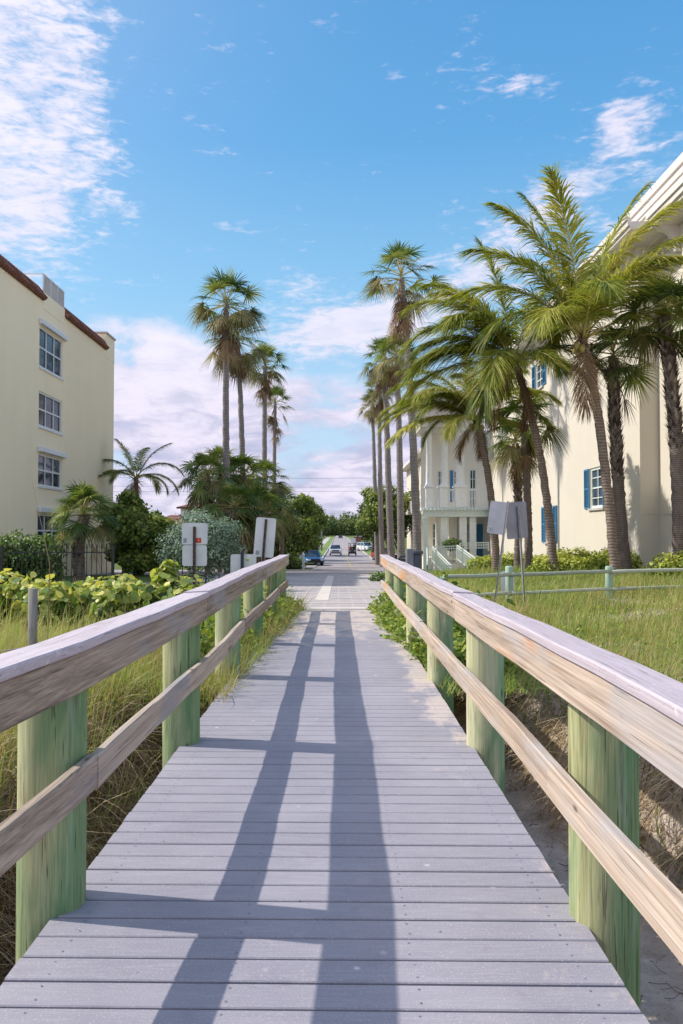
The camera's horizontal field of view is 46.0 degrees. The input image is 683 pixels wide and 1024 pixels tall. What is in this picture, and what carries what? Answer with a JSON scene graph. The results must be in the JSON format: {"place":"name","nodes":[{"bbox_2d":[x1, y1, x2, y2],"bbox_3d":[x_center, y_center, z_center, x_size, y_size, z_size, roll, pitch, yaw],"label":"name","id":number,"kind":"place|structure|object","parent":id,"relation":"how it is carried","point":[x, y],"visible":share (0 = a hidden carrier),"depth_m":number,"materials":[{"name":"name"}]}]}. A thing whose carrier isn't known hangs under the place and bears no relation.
{"place":"outdoors","nodes":[
{"label":"outdoors","id":0,"kind":"place"},
{"bbox_2d":[0,577,297,979],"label":"dune grass","id":1,"kind":"structure","parent":0,"point":[12,636],"depth_m":6.90,"materials":[{"name":"green plant"}]},
{"bbox_2d":[120,491,331,491],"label":"power line","id":2,"kind":"object","parent":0,"point":[292,491],"visible":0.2,"depth_m":100.08,"materials":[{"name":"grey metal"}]},
{"bbox_2d":[85,574,370,574],"bbox_3d":[-15.505,3.445,44.270,37.300,0.044,1.600,0,-2,0],"label":"concrete gutter","id":3,"kind":"object","parent":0,"point":[286,574],"depth_m":44.30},
{"bbox_2d":[97,570,384,573],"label":"cross street","id":4,"kind":"structure","parent":0,"point":[313,571],"depth_m":49.97,"materials":[{"name":"grey asphalt"}]},
{"bbox_2d":[298,537,330,563],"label":"sidewalk","id":5,"kind":"structure","parent":0,"point":[325,540],"depth_m":310.95,"materials":[{"name":"concrete"}]},
{"bbox_2d":[0,535,682,1023],"bbox_3d":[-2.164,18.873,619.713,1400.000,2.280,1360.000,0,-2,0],"label":"sandy ground","id":6,"kind":"structure","parent":0,"point":[658,1007],"depth_m":5.99,"materials":[{"name":"beige sand"}]},
{"bbox_2d":[28,588,37,645],"bbox_3d":[-3.138,1.423,8.154,0.102,1.292,0.095,0,-2,0],"label":"wooden stake","id":7,"kind":"object","parent":6,"relation":"on","point":[32,608],"visible":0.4,"depth_m":8.13,"materials":[{"name":"grey wood"}]},
{"bbox_2d":[0,528,68,586],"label":"clipped hedge","id":8,"kind":"object","parent":6,"relation":"on","point":[12,540],"visible":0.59,"depth_m":24.11,"materials":[{"name":"green plant"}]},
{"bbox_2d":[0,544,114,591],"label":"iron fence","id":9,"kind":"object","parent":6,"relation":"on","point":[112,552],"visible":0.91,"depth_m":21.93,"materials":[{"name":"metal"}]},
{"bbox_2d":[0,254,115,575],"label":"yellow apartment building","id":10,"kind":"structure","parent":6,"relation":"on","point":[56,395],"depth_m":39.37,"materials":[{"name":"beige paint"}]},
{"bbox_2d":[37,514,59,545],"bbox_3d":[-14.423,0.919,39.506,0.070,1.609,3.226,0,-2,0],"label":"window","id":11,"kind":"structure","parent":10,"relation":"in","point":[43,517],"depth_m":39.37,"materials":[{"name":"white glass"}]},
{"bbox_2d":[38,453,60,488],"bbox_3d":[-14.423,-1.980,39.584,0.070,1.541,3.226,0,-2,0],"label":"window","id":12,"kind":"structure","parent":10,"relation":"in","point":[49,468],"depth_m":39.78,"materials":[{"name":"white glass"}]},
{"bbox_2d":[39,391,60,432],"bbox_3d":[-14.423,-4.878,39.661,0.070,1.677,3.226,0,-2,0],"label":"window","id":13,"kind":"structure","parent":10,"relation":"in","point":[49,407],"depth_m":39.78,"materials":[{"name":"white glass"}]},
{"bbox_2d":[39,327,61,377],"bbox_3d":[-14.423,-7.844,39.740,0.070,1.950,3.226,0,-2,0],"label":"window","id":14,"kind":"structure","parent":10,"relation":"in","point":[50,347],"depth_m":39.91,"materials":[{"name":"white glass"}]},
{"bbox_2d":[45,478,121,586],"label":"cabbage palm","id":15,"kind":"object","parent":6,"relation":"on","point":[82,497],"visible":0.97,"depth_m":24.72,"materials":[{"name":"green plant"}]},
{"bbox_2d":[0,568,204,628],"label":"sea grape hedge","id":16,"kind":"object","parent":6,"relation":"on","point":[106,592],"visible":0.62,"depth_m":13.21,"materials":[{"name":"green plant"}]},
{"bbox_2d":[32,482,181,639],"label":"grass seed stalks","id":17,"kind":"object","parent":6,"relation":"on","point":[76,583],"depth_m":7.60,"materials":[{"name":"plant"}]},
{"bbox_2d":[98,489,152,574],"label":"broadleaf tree","id":18,"kind":"object","parent":6,"relation":"on","point":[127,499],"visible":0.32,"depth_m":43.26,"materials":[{"name":"green plant"}]},
{"bbox_2d":[106,507,164,575],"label":"broadleaf tree","id":19,"kind":"object","parent":6,"relation":"on","point":[137,535],"visible":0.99,"depth_m":41.03,"materials":[{"name":"green plant"}]},
{"bbox_2d":[98,438,183,497],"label":"coconut palm","id":20,"kind":"object","parent":6,"relation":"on","point":[135,486],"visible":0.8,"depth_m":48.20,"materials":[{"name":"green plant"}]},
{"bbox_2d":[142,559,180,603],"bbox_3d":[-3.048,1.389,13.499,0.708,1.213,0.741,0,-2,0],"label":"sea grape bush","id":21,"kind":"object","parent":6,"relation":"on","point":[166,569],"visible":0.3,"depth_m":13.52,"materials":[{"name":"green plant"}]},
{"bbox_2d":[146,514,182,571],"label":"broadleaf tree","id":22,"kind":"object","parent":6,"relation":"on","point":[161,522],"visible":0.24,"depth_m":51.37,"materials":[{"name":"green plant"}]},
{"bbox_2d":[162,515,183,552],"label":"house","id":23,"kind":"structure","parent":6,"relation":"on","point":[174,516],"depth_m":82.21,"materials":[{"name":"orange paint"}]},
{"bbox_2d":[182,523,207,584],"bbox_3d":[-2.925,1.239,15.973,0.510,2.038,0.046,0,-2,0],"label":"sign back","id":24,"kind":"object","parent":6,"relation":"on","point":[194,542],"visible":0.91,"depth_m":16.01,"materials":[{"name":"metal"}]},
{"bbox_2d":[176,504,222,554],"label":"house","id":25,"kind":"structure","parent":6,"relation":"on","point":[183,508],"depth_m":94.96,"materials":[{"name":"white paint"}]},
{"bbox_2d":[153,506,249,586],"bbox_3d":[-4.166,1.124,23.979,2.860,2.611,2.388,0,-2,0],"label":"silver buttonwood","id":26,"kind":"object","parent":6,"relation":"on","point":[215,543],"visible":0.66,"depth_m":23.65,"materials":[{"name":"green plant"}]},
{"bbox_2d":[173,450,237,574],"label":"cabbage palm","id":27,"kind":"object","parent":6,"relation":"on","point":[202,491],"visible":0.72,"depth_m":43.40,"materials":[{"name":"green plant"}]},
{"bbox_2d":[192,444,249,572],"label":"cabbage palm","id":28,"kind":"object","parent":6,"relation":"on","point":[218,450],"visible":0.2,"depth_m":49.72,"materials":[{"name":"green plant"}]},
{"bbox_2d":[184,264,269,573],"bbox_3d":[-6.670,-5.183,46.189,4.862,18.167,4.663,-1,-2,33],"label":"washingtonia palm","id":29,"kind":"object","parent":6,"relation":"on","point":[224,326],"visible":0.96,"depth_m":46.00,"materials":[{"name":"green plant"}]},
{"bbox_2d":[199,479,267,572],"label":"cabbage palm","id":30,"kind":"object","parent":6,"relation":"on","point":[228,489],"visible":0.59,"depth_m":41.70,"materials":[{"name":"green plant"}]},
{"bbox_2d":[198,306,270,552],"bbox_3d":[-6.833,-4.606,53.129,4.647,17.827,5.350,1,-2,-41],"label":"washingtonia palm","id":31,"kind":"object","parent":6,"relation":"on","point":[241,371],"visible":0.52,"depth_m":53.03,"materials":[{"name":"green plant"}]},
{"bbox_2d":[231,552,255,572],"bbox_3d":[-1.904,1.511,15.570,0.500,1.482,0.046,0,-2,0],"label":"sign back","id":32,"kind":"object","parent":6,"relation":"on","point":[238,561],"visible":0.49,"depth_m":15.60,"materials":[{"name":"grey metal"}]},
{"bbox_2d":[220,449,271,551],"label":"cabbage palm","id":33,"kind":"object","parent":6,"relation":"on","point":[244,459],"visible":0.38,"depth_m":49.67,"materials":[{"name":"green plant"}]},
{"bbox_2d":[211,504,281,561],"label":"broadleaf tree","id":34,"kind":"object","parent":6,"relation":"on","point":[248,550],"visible":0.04,"depth_m":55.87,"materials":[{"name":"green plant"}]},
{"bbox_2d":[224,482,290,563],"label":"cabbage palm","id":35,"kind":"object","parent":6,"relation":"on","point":[265,496],"visible":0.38,"depth_m":43.74,"materials":[{"name":"green plant"}]},
{"bbox_2d":[253,517,275,561],"bbox_3d":[-1.581,1.186,15.980,0.400,2.147,0.046,4,-2,0],"label":"sign back","id":36,"kind":"object","parent":6,"relation":"on","point":[265,528],"visible":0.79,"depth_m":16.02,"materials":[{"name":"metal"}]},
{"bbox_2d":[242,342,290,480],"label":"washingtonia palm","id":37,"kind":"object","parent":6,"relation":"on","point":[264,392],"visible":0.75,"depth_m":66.04,"materials":[{"name":"green plant"}]},
{"bbox_2d":[248,458,292,560],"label":"cabbage palm","id":38,"kind":"object","parent":6,"relation":"on","point":[266,464],"visible":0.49,"depth_m":53.70,"materials":[{"name":"green plant"}]},
{"bbox_2d":[256,385,295,482],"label":"washingtonia palm","id":39,"kind":"object","parent":6,"relation":"on","point":[272,418],"visible":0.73,"depth_m":78.02,"materials":[{"name":"green plant"}]},
{"bbox_2d":[145,503,406,540],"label":"distant woodland","id":40,"kind":"object","parent":6,"relation":"on","point":[335,527],"visible":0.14,"depth_m":608.47,"materials":[{"name":"green plant"}]},
{"bbox_2d":[250,507,305,569],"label":"broadleaf tree","id":41,"kind":"object","parent":6,"relation":"on","point":[287,544],"visible":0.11,"depth_m":60.68,"materials":[{"name":"green plant"}]},
{"bbox_2d":[186,575,384,609],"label":"paver forecourt","id":42,"kind":"structure","parent":6,"relation":"on","point":[360,593],"depth_m":24.02,"materials":[{"name":"concrete"}]},
{"bbox_2d":[213,579,371,608],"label":"paving bands","id":43,"kind":"object","parent":42,"relation":"on","point":[332,588],"visible":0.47,"depth_m":25.35,"materials":[{"name":"white paint"}]},
{"bbox_2d":[315,576,333,599],"bbox_3d":[-0.506,2.680,30.238,0.320,0.651,23.400,0,-2,0],"label":"white paved band","id":44,"kind":"object","parent":42,"relation":"on","point":[324,592],"visible":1,"depth_m":23.89,"materials":[{"name":"paint"}]},
{"bbox_2d":[268,485,304,554],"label":"cabbage palm","id":45,"kind":"object","parent":6,"relation":"on","point":[291,520],"visible":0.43,"depth_m":57.77,"materials":[{"name":"green plant"}]},
{"bbox_2d":[289,556,306,568],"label":"shrub","id":46,"kind":"object","parent":6,"relation":"on","point":[299,565],"visible":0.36,"depth_m":65.60,"materials":[{"name":"green plant"}]},
{"bbox_2d":[286,493,323,557],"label":"broadleaf tree","id":47,"kind":"object","parent":6,"relation":"on","point":[309,534],"visible":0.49,"depth_m":69.53,"materials":[{"name":"green plant"}]},
{"bbox_2d":[288,495,328,553],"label":"broadleaf tree","id":48,"kind":"object","parent":6,"relation":"on","point":[318,515],"visible":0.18,"depth_m":89.53,"materials":[{"name":"green plant"}]},
{"bbox_2d":[304,565,317,567],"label":"parking apron","id":49,"kind":"object","parent":6,"relation":"on","point":[310,566],"visible":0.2,"depth_m":74.93,"materials":[{"name":"concrete"}]},
{"bbox_2d":[298,550,323,565],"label":"parked car","id":50,"kind":"object","parent":49,"relation":"on","point":[314,556],"visible":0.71,"depth_m":81.52,"materials":[{"name":"blue paint"}]},
{"bbox_2d":[298,510,328,555],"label":"broadleaf tree","id":51,"kind":"object","parent":6,"relation":"on","point":[327,516],"depth_m":119.77,"materials":[{"name":"green plant"}]},
{"bbox_2d":[87,587,552,710],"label":"edge grass","id":52,"kind":"structure","parent":6,"relation":"on","point":[221,681],"depth_m":7.87,"materials":[{"name":"green plant"}]},
{"bbox_2d":[307,537,333,564],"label":"grass verge","id":53,"kind":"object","parent":6,"relation":"on","point":[325,547],"depth_m":187.91,"materials":[{"name":"green plant"}]},
{"bbox_2d":[0,623,682,1007],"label":"dry dune straw","id":54,"kind":"object","parent":6,"relation":"on","point":[6,953],"visible":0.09,"depth_m":6.20,"materials":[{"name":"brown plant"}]},
{"bbox_2d":[192,544,519,677],"bbox_3d":[-0.046,1.195,12.179,4.039,1.326,8.078,0,-2,0],"label":"creeping vine","id":55,"kind":"object","parent":6,"relation":"on","point":[458,628],"visible":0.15,"depth_m":10.70,"materials":[{"name":"green plant"}]},
{"bbox_2d":[345,512,369,541],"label":"broadleaf tree","id":56,"kind":"object","parent":6,"relation":"on","point":[349,523],"visible":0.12,"depth_m":190.08,"materials":[{"name":"green plant"}]},
{"bbox_2d":[348,537,370,555],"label":"grass verge","id":57,"kind":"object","parent":6,"relation":"on","point":[368,552],"depth_m":146.68,"materials":[{"name":"green plant"}]},
{"bbox_2d":[356,542,374,550],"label":"parked car","id":58,"kind":"object","parent":57,"relation":"on","point":[362,546],"visible":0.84,"depth_m":149.29,"materials":[{"name":"white paint"}]},
{"bbox_2d":[371,548,396,559],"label":"parked car","id":59,"kind":"object","parent":57,"relation":"on","point":[373,555],"visible":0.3,"depth_m":95.58,"materials":[{"name":"red paint"}]},
{"bbox_2d":[356,500,374,552],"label":"broadleaf tree","id":60,"kind":"object","parent":6,"relation":"on","point":[361,506],"visible":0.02,"depth_m":133.92,"materials":[{"name":"green plant"}]},
{"bbox_2d":[357,388,382,564],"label":"washingtonia palm","id":61,"kind":"object","parent":6,"relation":"on","point":[367,414],"visible":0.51,"depth_m":83.97,"materials":[{"name":"brown plant"}]},
{"bbox_2d":[357,486,393,526],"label":"broadleaf tree","id":62,"kind":"object","parent":6,"relation":"on","point":[365,491],"visible":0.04,"depth_m":91.48,"materials":[{"name":"green plant"}]},
{"bbox_2d":[368,571,384,580],"bbox_3d":[1.484,2.707,32.947,0.737,0.621,0.821,-1,-2,33],"label":"shrub","id":63,"kind":"object","parent":6,"relation":"on","point":[380,576],"visible":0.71,"depth_m":32.79,"materials":[{"name":"green plant"}]},
{"bbox_2d":[362,378,393,566],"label":"washingtonia palm","id":64,"kind":"object","parent":6,"relation":"on","point":[379,405],"visible":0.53,"depth_m":76.02,"materials":[{"name":"brown plant"}]},
{"bbox_2d":[355,336,404,557],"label":"washingtonia palm","id":65,"kind":"object","parent":6,"relation":"on","point":[389,513],"visible":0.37,"depth_m":61.87,"materials":[{"name":"brown plant"}]},
{"bbox_2d":[353,484,411,554],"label":"broadleaf tree","id":66,"kind":"object","parent":6,"relation":"on","point":[371,503],"visible":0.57,"depth_m":79.47,"materials":[{"name":"green plant"}]},
{"bbox_2d":[365,484,412,549],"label":"broadleaf tree","id":67,"kind":"object","parent":6,"relation":"on","point":[407,519],"visible":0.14,"depth_m":86.31,"materials":[{"name":"green plant"}]},
{"bbox_2d":[370,331,422,558],"bbox_3d":[3.961,-4.279,57.127,4.486,17.638,4.686,0,-2,0],"label":"washingtonia palm","id":68,"kind":"object","parent":6,"relation":"on","point":[387,369],"visible":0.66,"depth_m":56.96,"materials":[{"name":"green plant"}]},
{"bbox_2d":[355,239,455,550],"bbox_3d":[3.483,-5.526,43.037,5.629,18.539,4.692,0,-2,0],"label":"washingtonia palm","id":69,"kind":"object","parent":6,"relation":"on","point":[405,323],"visible":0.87,"depth_m":42.96,"materials":[{"name":"green plant"}]},
{"bbox_2d":[405,548,413,565],"bbox_3d":[1.771,1.554,20.962,0.220,1.230,0.220,0,-2,0],"label":"utility pedestal","id":70,"kind":"object","parent":6,"relation":"on","point":[409,556],"visible":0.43,"depth_m":20.88,"materials":[{"name":"grey metal"}]},
{"bbox_2d":[413,551,422,568],"bbox_3d":[1.990,1.591,20.972,0.250,1.156,0.300,0,-2,0],"label":"trash bin","id":71,"kind":"object","parent":6,"relation":"on","point":[417,559],"visible":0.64,"depth_m":20.86,"materials":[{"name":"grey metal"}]},
{"bbox_2d":[441,538,463,550],"bbox_3d":[8.395,3.137,60.790,1.732,2.547,0.796,0,-2,0],"label":"round hedge","id":72,"kind":"object","parent":6,"relation":"on","point":[449,540],"visible":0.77,"depth_m":60.67,"materials":[{"name":"green plant"}]},
{"bbox_2d":[426,542,488,571],"bbox_3d":[7.874,3.531,55.443,4.440,2.802,11.897,0,-2,11],"label":"entrance stair","id":73,"kind":"object","parent":6,"relation":"on","point":[439,561],"visible":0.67,"depth_m":56.79,"materials":[{"name":"concrete"}]},
{"bbox_2d":[373,350,563,571],"bbox_3d":[4.976,-2.083,30.633,7.490,9.393,4.928,0,-2,0],"label":"coconut palm","id":74,"kind":"object","parent":6,"relation":"on","point":[436,402],"visible":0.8,"depth_m":30.87,"materials":[{"name":"green plant"}]},
{"bbox_2d":[487,501,508,600],"bbox_3d":[2.797,0.991,14.999,0.360,2.440,0.046,8,2,28],"label":"sign back","id":75,"kind":"object","parent":6,"relation":"on","point":[497,517],"visible":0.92,"depth_m":14.96,"materials":[{"name":"metal"}]},
{"bbox_2d":[465,551,533,569],"bbox_3d":[7.210,2.283,36.279,3.287,1.022,1.612,0,-2,0],"label":"garden shrub","id":76,"kind":"object","parent":6,"relation":"on","point":[480,560],"visible":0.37,"depth_m":35.95,"materials":[{"name":"green plant"}]},
{"bbox_2d":[394,235,617,571],"bbox_3d":[5.277,-3.660,27.197,6.877,12.061,6.882,1,-2,-40],"label":"coconut palm","id":77,"kind":"object","parent":6,"relation":"on","point":[499,368],"visible":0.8,"depth_m":26.78,"materials":[{"name":"green plant"}]},
{"bbox_2d":[501,571,514,591],"bbox_3d":[3.620,1.810,17.482,0.300,1.056,0.046,0,-2,0],"label":"sign back","id":78,"kind":"object","parent":6,"relation":"on","point":[502,583],"visible":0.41,"depth_m":17.51,"materials":[{"name":"metal"}]},
{"bbox_2d":[482,414,549,568],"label":"cabbage palm","id":79,"kind":"object","parent":6,"relation":"on","point":[517,488],"visible":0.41,"depth_m":32.96,"materials":[{"name":"green plant"}]},
{"bbox_2d":[506,501,527,602],"bbox_3d":[3.460,1.018,15.575,0.500,2.437,0.046,-4,0,-24],"label":"sign back","id":80,"kind":"object","parent":6,"relation":"on","point":[516,526],"visible":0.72,"depth_m":15.58,"materials":[{"name":"metal"}]},
{"bbox_2d":[481,389,571,569],"bbox_3d":[7.044,-1.162,30.964,3.517,7.444,3.544,0,-2,0],"label":"cabbage palm","id":81,"kind":"object","parent":6,"relation":"on","point":[526,456],"visible":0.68,"depth_m":30.94,"materials":[{"name":"green plant"}]},
{"bbox_2d":[403,152,682,569],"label":"ivory villa","id":82,"kind":"object","parent":6,"relation":"on","point":[453,500],"visible":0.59,"depth_m":38.21,"materials":[{"name":"paint"}]},
{"bbox_2d":[432,523,434,547],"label":"window","id":83,"kind":"structure","parent":82,"relation":"in","point":[433,524],"depth_m":65.69,"materials":[{"name":"grey glass"}]},
{"bbox_2d":[438,471,440,499],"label":"window","id":84,"kind":"structure","parent":82,"relation":"in","point":[439,472],"depth_m":65.79,"materials":[{"name":"grey glass"}]},
{"bbox_2d":[467,523,468,552],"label":"window","id":85,"kind":"structure","parent":82,"relation":"in","point":[467,523],"depth_m":65.69,"materials":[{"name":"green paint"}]},
{"bbox_2d":[469,469,475,507],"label":"window","id":86,"kind":"structure","parent":82,"relation":"in","point":[472,472],"depth_m":65.79,"materials":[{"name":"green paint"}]},
{"bbox_2d":[476,524,482,555],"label":"door","id":87,"kind":"structure","parent":82,"relation":"in","point":[479,527],"depth_m":65.50,"materials":[{"name":"blue paint"}]},
{"bbox_2d":[537,364,541,388],"bbox_3d":[11.326,-7.784,45.664,0.070,1.500,1.600,0,-2,0],"label":"window","id":88,"kind":"structure","parent":82,"relation":"in","point":[539,372],"depth_m":46.09,"materials":[{"name":"white glass"}]},
{"bbox_2d":[591,467,601,507],"bbox_3d":[11.361,-1.087,35.532,0.070,1.806,1.800,0,-2,0],"label":"window","id":89,"kind":"structure","parent":82,"relation":"in","point":[596,482],"depth_m":35.90,"materials":[{"name":"glass"}]},
{"bbox_2d":[439,566,682,602],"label":"post and rail fence","id":90,"kind":"object","parent":6,"relation":"on","point":[608,572],"visible":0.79,"depth_m":16.98,"materials":[{"name":"grey wood"}]},
{"bbox_2d":[441,159,682,576],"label":"coconut palm","id":91,"kind":"object","parent":6,"relation":"on","point":[580,304],"visible":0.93,"depth_m":23.80,"materials":[{"name":"green plant"}]},
{"bbox_2d":[533,546,607,563],"bbox_3d":[9.410,1.905,33.019,3.694,1.116,2.029,0,-2,0],"label":"garden shrub","id":92,"kind":"object","parent":6,"relation":"on","point":[581,553],"visible":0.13,"depth_m":32.78,"materials":[{"name":"green plant"}]},
{"bbox_2d":[491,595,682,716],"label":"dune weeds","id":93,"kind":"object","parent":6,"relation":"on","point":[625,635],"visible":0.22,"depth_m":11.43,"materials":[{"name":"green plant"}]},
{"bbox_2d":[527,549,647,571],"bbox_3d":[8.226,1.746,27.516,3.846,0.955,2.433,0,-2,0],"label":"garden shrub","id":94,"kind":"object","parent":6,"relation":"on","point":[599,560],"visible":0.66,"depth_m":27.04,"materials":[{"name":"green plant"}]},
{"bbox_2d":[505,682,682,1021],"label":"twig litter","id":95,"kind":"object","parent":6,"relation":"on","point":[660,870],"visible":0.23,"depth_m":5.49,"materials":[{"name":"brown plant"}]},
{"bbox_2d":[567,319,660,568],"bbox_3d":[8.989,-2.035,26.632,3.355,8.907,3.248,0,-2,0],"label":"cabbage palm","id":96,"kind":"object","parent":6,"relation":"on","point":[614,396],"visible":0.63,"depth_m":26.48,"materials":[{"name":"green plant"}]},
{"bbox_2d":[605,267,682,558],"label":"cabbage palm","id":97,"kind":"object","parent":6,"relation":"on","point":[670,369],"visible":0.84,"depth_m":23.92,"materials":[{"name":"green plant"}]},
{"bbox_2d":[646,550,682,579],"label":"garden shrub","id":98,"kind":"object","parent":6,"relation":"on","point":[674,561],"visible":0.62,"depth_m":23.27,"materials":[{"name":"green plant"}]},
{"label":"boardwalk joists","id":99,"kind":"structure","parent":6,"relation":"on","visible":0},
{"bbox_2d":[0,610,649,1023],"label":"boardwalk deck","id":100,"kind":"structure","parent":99,"relation":"on","point":[324,826],"depth_m":3.31,"materials":[{"name":"grey wood"}]},
{"bbox_2d":[0,554,288,963],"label":"boardwalk railing","id":101,"kind":"object","parent":100,"relation":"attached to","point":[45,685],"visible":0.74,"depth_m":3.10,"materials":[{"name":"brown wood"}]},
{"bbox_2d":[380,554,682,1010],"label":"boardwalk railing","id":102,"kind":"object","parent":100,"relation":"attached to","point":[624,713],"visible":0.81,"depth_m":2.96,"materials":[{"name":"brown wood"}]},
{"bbox_2d":[0,0,682,520],"label":"sky","id":103,"kind":"structure","parent":0,"point":[147,146],"materials":[{"name":"blue"}]},
{"bbox_2d":[311,536,384,569],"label":"street","id":104,"kind":"structure","parent":0,"point":[361,560],"depth_m":95.71,"materials":[{"name":"grey asphalt"}]},
{"bbox_2d":[329,545,341,554],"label":"moving car","id":105,"kind":"object","parent":104,"relation":"on","point":[335,549],"visible":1,"depth_m":123.91,"materials":[{"name":"white paint"}]},
{"bbox_2d":[348,543,356,555],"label":"golf cart","id":106,"kind":"object","parent":104,"relation":"on","point":[352,551],"visible":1,"depth_m":122.84,"materials":[{"name":"black paint"}]},
{"bbox_2d":[382,562,682,879],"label":"dune grass","id":107,"kind":"structure","parent":0,"point":[535,610],"depth_m":14.09,"materials":[{"name":"green plant"}]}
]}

